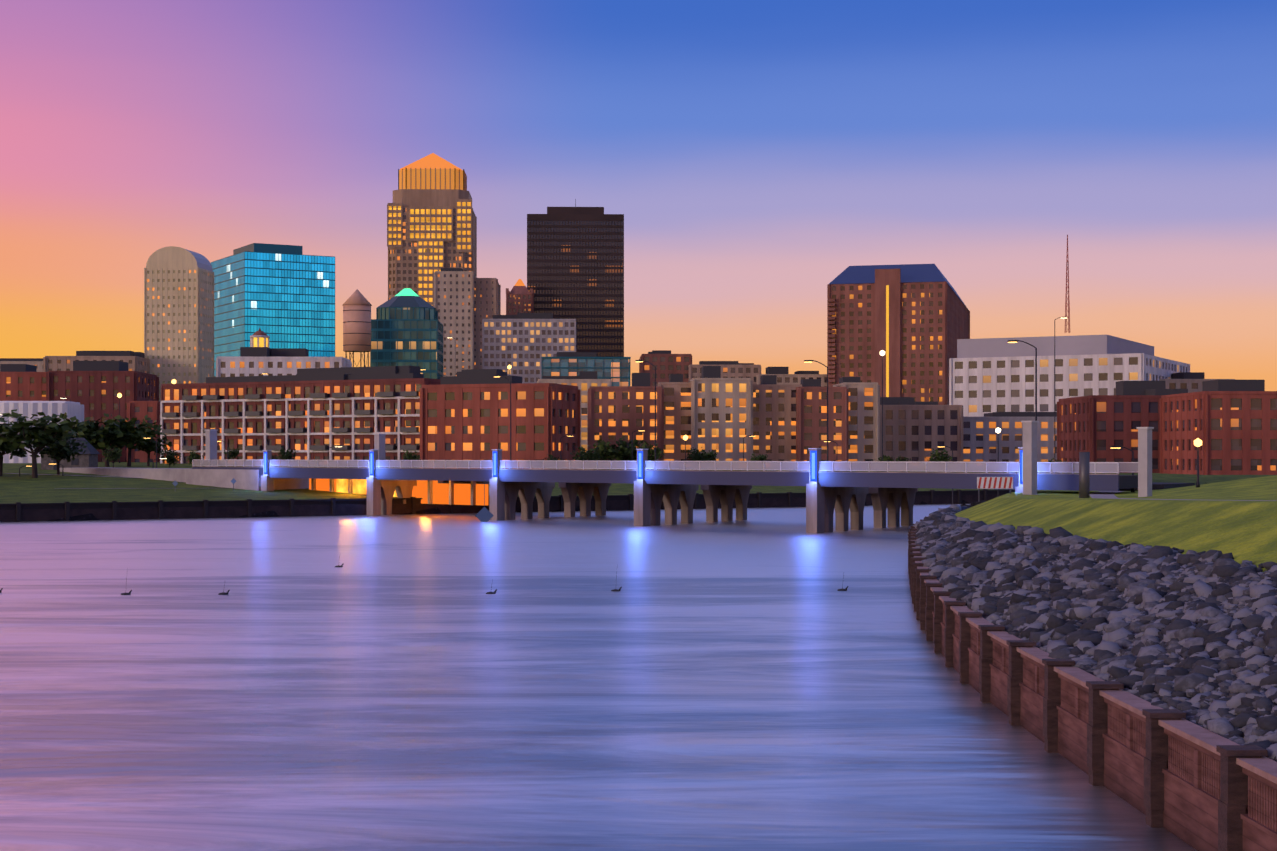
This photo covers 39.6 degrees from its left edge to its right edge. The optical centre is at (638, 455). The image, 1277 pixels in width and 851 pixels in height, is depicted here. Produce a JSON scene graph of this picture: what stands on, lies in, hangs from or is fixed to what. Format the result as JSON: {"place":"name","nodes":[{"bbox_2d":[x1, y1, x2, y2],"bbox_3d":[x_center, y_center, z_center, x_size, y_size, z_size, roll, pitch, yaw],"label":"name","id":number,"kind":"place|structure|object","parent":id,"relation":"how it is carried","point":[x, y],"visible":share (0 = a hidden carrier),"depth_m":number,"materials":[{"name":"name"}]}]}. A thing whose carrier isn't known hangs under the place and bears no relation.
{"place":"outdoors","nodes":[
{"label":"outdoors","id":0,"kind":"place"},
{"bbox_2d":[0,504,1196,850],"bbox_3d":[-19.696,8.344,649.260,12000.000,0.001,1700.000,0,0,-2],"label":"river water","id":1,"kind":"structure","parent":0,"point":[756,680],"depth_m":61.10,"materials":[{"name":"liquid"}]},
{"bbox_2d":[0,556,847,594],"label":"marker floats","id":2,"kind":"object","parent":1,"relation":"on","point":[227,593],"visible":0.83,"depth_m":106.83,"materials":[{"name":"grey"}]},
{"bbox_2d":[0,462,1276,737],"bbox_3d":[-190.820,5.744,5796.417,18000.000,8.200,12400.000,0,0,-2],"label":"ground","id":3,"kind":"structure","parent":0,"point":[1236,516],"depth_m":129.40,"materials":[{"name":"green plant"}]},
{"bbox_2d":[0,418,41,475],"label":"tree","id":4,"kind":"object","parent":3,"relation":"on","point":[16,452],"visible":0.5,"depth_m":292.06,"materials":[{"name":"green plant"}]},
{"bbox_2d":[0,358,42,371],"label":"building","id":5,"kind":"structure","parent":3,"relation":"on","point":[38,362],"depth_m":751.29,"materials":[{"name":"beige concrete"}]},
{"bbox_2d":[0,364,47,400],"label":"building","id":6,"kind":"structure","parent":3,"relation":"on","point":[22,382],"depth_m":493.96,"materials":[{"name":"red brick"}]},
{"bbox_2d":[0,409,76,477],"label":"tree","id":7,"kind":"object","parent":3,"relation":"on","point":[44,434],"visible":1,"depth_m":287.53,"materials":[{"name":"green plant"}]},
{"bbox_2d":[0,401,83,462],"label":"building","id":8,"kind":"structure","parent":3,"relation":"on","point":[49,408],"depth_m":413.90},
{"bbox_2d":[33,437,87,474],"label":"tree","id":9,"kind":"object","parent":3,"relation":"on","point":[58,452],"visible":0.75,"depth_m":299.65,"materials":[{"name":"green plant"}]},
{"bbox_2d":[39,438,99,469],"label":"stone hut","id":10,"kind":"object","parent":3,"relation":"on","point":[88,458],"visible":0.56,"depth_m":321.37,"materials":[{"name":"stone"}]},
{"bbox_2d":[5,473,147,488],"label":"lawn paths","id":11,"kind":"structure","parent":3,"relation":"on","point":[86,488],"depth_m":262.65,"materials":[{"name":"grey concrete"}]},
{"bbox_2d":[66,419,122,449],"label":"tree","id":12,"kind":"object","parent":3,"relation":"on","point":[80,428],"visible":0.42,"depth_m":339.42,"materials":[{"name":"green plant"}]},
{"bbox_2d":[43,351,149,373],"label":"building","id":13,"kind":"structure","parent":3,"relation":"on","point":[138,361],"depth_m":692.95,"materials":[{"name":"beige concrete"}]},
{"bbox_2d":[46,361,158,461],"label":"building","id":14,"kind":"structure","parent":3,"relation":"on","point":[94,388],"depth_m":489.72,"materials":[{"name":"red brick"}]},
{"bbox_2d":[76,417,140,466],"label":"tree","id":15,"kind":"object","parent":3,"relation":"on","point":[120,444],"visible":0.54,"depth_m":341.07,"materials":[{"name":"green plant"}]},
{"bbox_2d":[101,446,121,467],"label":"tree","id":16,"kind":"object","parent":3,"relation":"on","point":[115,454],"visible":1,"depth_m":314.32,"materials":[{"name":"green plant"}]},
{"bbox_2d":[97,413,164,466],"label":"tree","id":17,"kind":"object","parent":3,"relation":"on","point":[142,431],"visible":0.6,"depth_m":344.66,"materials":[{"name":"green plant"}]},
{"bbox_2d":[127,401,160,461],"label":"building","id":18,"kind":"structure","parent":3,"relation":"on","point":[139,410],"depth_m":465.24,"materials":[{"name":"red brick"}]},
{"bbox_2d":[135,430,172,465],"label":"tree","id":19,"kind":"object","parent":3,"relation":"on","point":[149,447],"visible":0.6,"depth_m":352.09,"materials":[{"name":"green plant"}]},
{"bbox_2d":[159,446,180,467],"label":"tree","id":20,"kind":"object","parent":3,"relation":"on","point":[171,458],"visible":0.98,"depth_m":314.45,"materials":[{"name":"green plant"}]},
{"bbox_2d":[144,246,213,400],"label":"high-rise building","id":21,"kind":"structure","parent":3,"relation":"on","point":[179,315],"depth_m":715.31,"materials":[{"name":"beige concrete"}]},
{"bbox_2d":[185,451,203,464],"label":"tree","id":22,"kind":"object","parent":3,"relation":"on","point":[192,456],"visible":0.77,"depth_m":326.72,"materials":[{"name":"green plant"}]},
{"bbox_2d":[223,448,239,466],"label":"tree","id":23,"kind":"object","parent":3,"relation":"on","point":[234,453],"visible":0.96,"depth_m":346.77,"materials":[{"name":"green plant"}]},
{"bbox_2d":[211,243,334,376],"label":"tower","id":24,"kind":"structure","parent":3,"relation":"on","point":[282,296],"depth_m":857.59,"materials":[{"name":"teal glass"}]},
{"bbox_2d":[60,467,487,504],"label":"bridge approach","id":25,"kind":"structure","parent":3,"relation":"on","point":[436,492],"depth_m":268.38,"materials":[{"name":"grey concrete"}]},
{"bbox_2d":[216,328,351,376],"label":"building","id":26,"kind":"structure","parent":3,"relation":"on","point":[258,357],"depth_m":556.09,"materials":[{"name":"cream stone"},{"name":"glass"},{"name":"dark roofing"}]},
{"bbox_2d":[275,447,297,463],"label":"tree","id":27,"kind":"object","parent":3,"relation":"on","point":[287,455],"visible":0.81,"depth_m":326.82,"materials":[{"name":"green plant"}]},
{"bbox_2d":[160,366,439,465],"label":"loft block","id":28,"kind":"structure","parent":3,"relation":"on","point":[307,414],"depth_m":384.56,"materials":[{"name":"brown brick"}]},
{"bbox_2d":[342,289,371,366],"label":"rooftop water tank","id":29,"kind":"object","parent":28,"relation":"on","point":[356,305],"visible":0.96,"depth_m":593.04,"materials":[{"name":"brown wood"}]},
{"bbox_2d":[370,288,442,378],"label":"domed building","id":30,"kind":"structure","parent":3,"relation":"on","point":[406,327],"depth_m":637.29,"materials":[{"name":"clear glass"}]},
{"bbox_2d":[400,450,420,467],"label":"tree","id":31,"kind":"object","parent":3,"relation":"on","point":[407,456],"visible":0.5,"depth_m":322.81,"materials":[{"name":"green plant"}]},
{"bbox_2d":[387,153,476,306],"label":"tower","id":32,"kind":"structure","parent":3,"relation":"on","point":[431,223],"depth_m":1085.61,"materials":[{"name":"beige glass"}]},
{"bbox_2d":[434,268,475,376],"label":"beige tower","id":33,"kind":"structure","parent":3,"relation":"on","point":[454,297],"depth_m":896.76,"materials":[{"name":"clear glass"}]},
{"bbox_2d":[474,278,500,368],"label":"beige tower","id":34,"kind":"structure","parent":3,"relation":"on","point":[487,298],"depth_m":903.19,"materials":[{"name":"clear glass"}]},
{"bbox_2d":[420,369,580,468],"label":"brick building","id":35,"kind":"structure","parent":3,"relation":"on","point":[464,414],"depth_m":355.86,"materials":[{"name":"red brick"}]},
{"bbox_2d":[0,489,1014,521],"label":"river wall","id":36,"kind":"structure","parent":3,"relation":"on","point":[67,510],"depth_m":242.35,"materials":[{"name":"black concrete"}]},
{"bbox_2d":[506,279,533,314],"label":"building","id":37,"kind":"structure","parent":3,"relation":"on","point":[519,297],"depth_m":957.86,"materials":[{"name":"brown brick"}]},
{"bbox_2d":[482,313,575,382],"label":"grey office","id":38,"kind":"structure","parent":3,"relation":"on","point":[521,344],"depth_m":798.17,"materials":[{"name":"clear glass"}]},
{"bbox_2d":[543,454,565,467],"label":"tree","id":39,"kind":"object","parent":3,"relation":"on","point":[551,457],"visible":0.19,"depth_m":328.55,"materials":[{"name":"green plant"}]},
{"bbox_2d":[537,371,610,454],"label":"building","id":40,"kind":"structure","parent":3,"relation":"on","point":[583,381],"depth_m":519.24,"materials":[{"name":"beige concrete"}]},
{"bbox_2d":[527,199,623,356],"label":"skyscraper","id":41,"kind":"structure","parent":3,"relation":"on","point":[575,262],"depth_m":973.96,"materials":[{"name":"brown glass"}]},
{"bbox_2d":[541,352,630,385],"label":"building","id":42,"kind":"structure","parent":3,"relation":"on","point":[616,370],"depth_m":619.33,"materials":[{"name":"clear glass"}]},
{"bbox_2d":[570,446,602,464],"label":"tree","id":43,"kind":"object","parent":3,"relation":"on","point":[588,455],"visible":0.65,"depth_m":333.32,"materials":[{"name":"green plant"}]},
{"bbox_2d":[0,317,1201,503],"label":"street lamps","id":44,"kind":"object","parent":3,"relation":"on","point":[1197,442],"visible":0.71,"depth_m":260.98,"materials":[{"name":"grey metal"}]},
{"bbox_2d":[585,439,630,469],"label":"tree","id":45,"kind":"object","parent":3,"relation":"on","point":[608,452],"visible":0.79,"depth_m":336.63,"materials":[{"name":"green plant"}]},
{"bbox_2d":[588,373,663,466],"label":"apartment","id":46,"kind":"structure","parent":3,"relation":"on","point":[615,413],"depth_m":394.48,"materials":[{"name":"brown brick"}]},
{"bbox_2d":[613,436,647,469],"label":"tree","id":47,"kind":"object","parent":3,"relation":"on","point":[626,456],"visible":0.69,"depth_m":338.31,"materials":[{"name":"green plant"}]},
{"bbox_2d":[172,452,1089,521],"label":"signs","id":48,"kind":"object","parent":3,"relation":"on","point":[484,514],"visible":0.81,"depth_m":166.69,"materials":[{"name":"grey"}]},
{"bbox_2d":[638,441,664,469],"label":"tree","id":49,"kind":"object","parent":3,"relation":"on","point":[652,452],"visible":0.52,"depth_m":336.73,"materials":[{"name":"green plant"}]},
{"bbox_2d":[639,350,691,385],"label":"building","id":50,"kind":"structure","parent":3,"relation":"on","point":[666,363],"depth_m":700.15,"materials":[{"name":"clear glass"}]},
{"bbox_2d":[656,374,690,465],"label":"apartment","id":51,"kind":"structure","parent":3,"relation":"on","point":[677,408],"depth_m":397.91,"materials":[{"name":"beige concrete"}]},
{"bbox_2d":[192,421,1194,532],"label":"bridge","id":52,"kind":"structure","parent":3,"relation":"on","point":[831,489],"depth_m":208.60,"materials":[{"name":"concrete"}]},
{"bbox_2d":[686,447,709,465],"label":"tree","id":53,"kind":"object","parent":3,"relation":"on","point":[696,456],"visible":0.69,"depth_m":344.45,"materials":[{"name":"green plant"}]},
{"bbox_2d":[700,449,717,467],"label":"tree","id":54,"kind":"object","parent":3,"relation":"on","point":[712,455],"visible":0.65,"depth_m":349.96,"materials":[{"name":"green plant"}]},
{"bbox_2d":[688,366,752,467],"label":"apartment","id":55,"kind":"structure","parent":3,"relation":"on","point":[722,417],"depth_m":392.21,"materials":[{"name":"beige concrete"}]},
{"bbox_2d":[688,361,760,383],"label":"building","id":56,"kind":"structure","parent":3,"relation":"on","point":[732,369],"depth_m":691.06,"materials":[{"name":"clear glass"}]},
{"bbox_2d":[749,453,767,470],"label":"tree","id":57,"kind":"object","parent":3,"relation":"on","point":[761,458],"visible":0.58,"depth_m":350.18,"materials":[{"name":"green plant"}]},
{"bbox_2d":[753,375,801,467],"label":"apartment","id":58,"kind":"structure","parent":3,"relation":"on","point":[774,419],"depth_m":396.60,"materials":[{"name":"beige concrete"}]},
{"bbox_2d":[756,367,826,386],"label":"building","id":59,"kind":"structure","parent":3,"relation":"on","point":[784,376],"depth_m":681.96,"materials":[{"name":"beige concrete"}]},
{"bbox_2d":[796,379,848,469],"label":"apartment","id":60,"kind":"structure","parent":3,"relation":"on","point":[811,413],"depth_m":390.92,"materials":[{"name":"brown brick"}]},
{"bbox_2d":[833,377,879,469],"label":"apartment","id":61,"kind":"structure","parent":3,"relation":"on","point":[864,421],"depth_m":395.25,"materials":[{"name":"beige concrete"}]},
{"bbox_2d":[872,455,899,471],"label":"tree","id":62,"kind":"object","parent":3,"relation":"on","point":[886,458],"visible":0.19,"depth_m":340.84,"materials":[{"name":"green plant"}]},
{"bbox_2d":[827,264,969,404],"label":"high-rise building","id":63,"kind":"structure","parent":3,"relation":"on","point":[912,321],"depth_m":647.58,"materials":[{"name":"brown brick"}]},
{"bbox_2d":[893,456,910,471],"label":"tree","id":64,"kind":"object","parent":3,"relation":"on","point":[900,459],"visible":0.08,"depth_m":346.17,"materials":[{"name":"green plant"}]},
{"bbox_2d":[880,397,962,466],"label":"building","id":65,"kind":"structure","parent":3,"relation":"on","point":[915,431],"depth_m":421.86,"materials":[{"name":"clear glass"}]},
{"bbox_2d":[925,448,953,469],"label":"tree","id":66,"kind":"object","parent":3,"relation":"on","point":[941,457],"visible":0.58,"depth_m":350.91,"materials":[{"name":"green plant"}]},
{"bbox_2d":[963,412,1056,466],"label":"building","id":67,"kind":"structure","parent":3,"relation":"on","point":[980,439],"depth_m":432.57,"materials":[{"name":"grey concrete"}]},
{"bbox_2d":[1041,458,1064,472],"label":"tree","id":68,"kind":"object","parent":3,"relation":"on","point":[1052,464],"visible":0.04,"depth_m":336.83,"materials":[{"name":"green plant"}]},
{"bbox_2d":[949,235,1189,416],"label":"white office","id":69,"kind":"structure","parent":3,"relation":"on","point":[988,375],"depth_m":520.31,"materials":[{"name":"white concrete"},{"name":"glass"}]},
{"bbox_2d":[908,519,1276,850],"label":"river wall","id":70,"kind":"structure","parent":3,"relation":"on","point":[1191,784],"depth_m":43.66,"materials":[{"name":"brown wood"}]},
{"bbox_2d":[914,500,1276,761],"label":"riprap","id":71,"kind":"object","parent":3,"relation":"on","point":[1165,627],"visible":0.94,"depth_m":53.80,"materials":[{"name":"stone"}]},
{"bbox_2d":[1057,381,1187,472],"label":"brick building","id":72,"kind":"structure","parent":3,"relation":"on","point":[1096,426],"depth_m":332.75,"materials":[{"name":"red brick"}]},
{"bbox_2d":[1159,372,1234,392],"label":"building","id":73,"kind":"structure","parent":3,"relation":"on","point":[1191,381],"depth_m":525.12,"materials":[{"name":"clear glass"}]},
{"bbox_2d":[1160,380,1276,474],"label":"brick building","id":74,"kind":"structure","parent":3,"relation":"on","point":[1231,425],"depth_m":303.12,"materials":[{"name":"red brick"}]},
{"bbox_2d":[0,0,1276,390],"label":"sky","id":75,"kind":"structure","parent":0,"point":[752,154],"materials":[{"name":"blue"}]}
]}

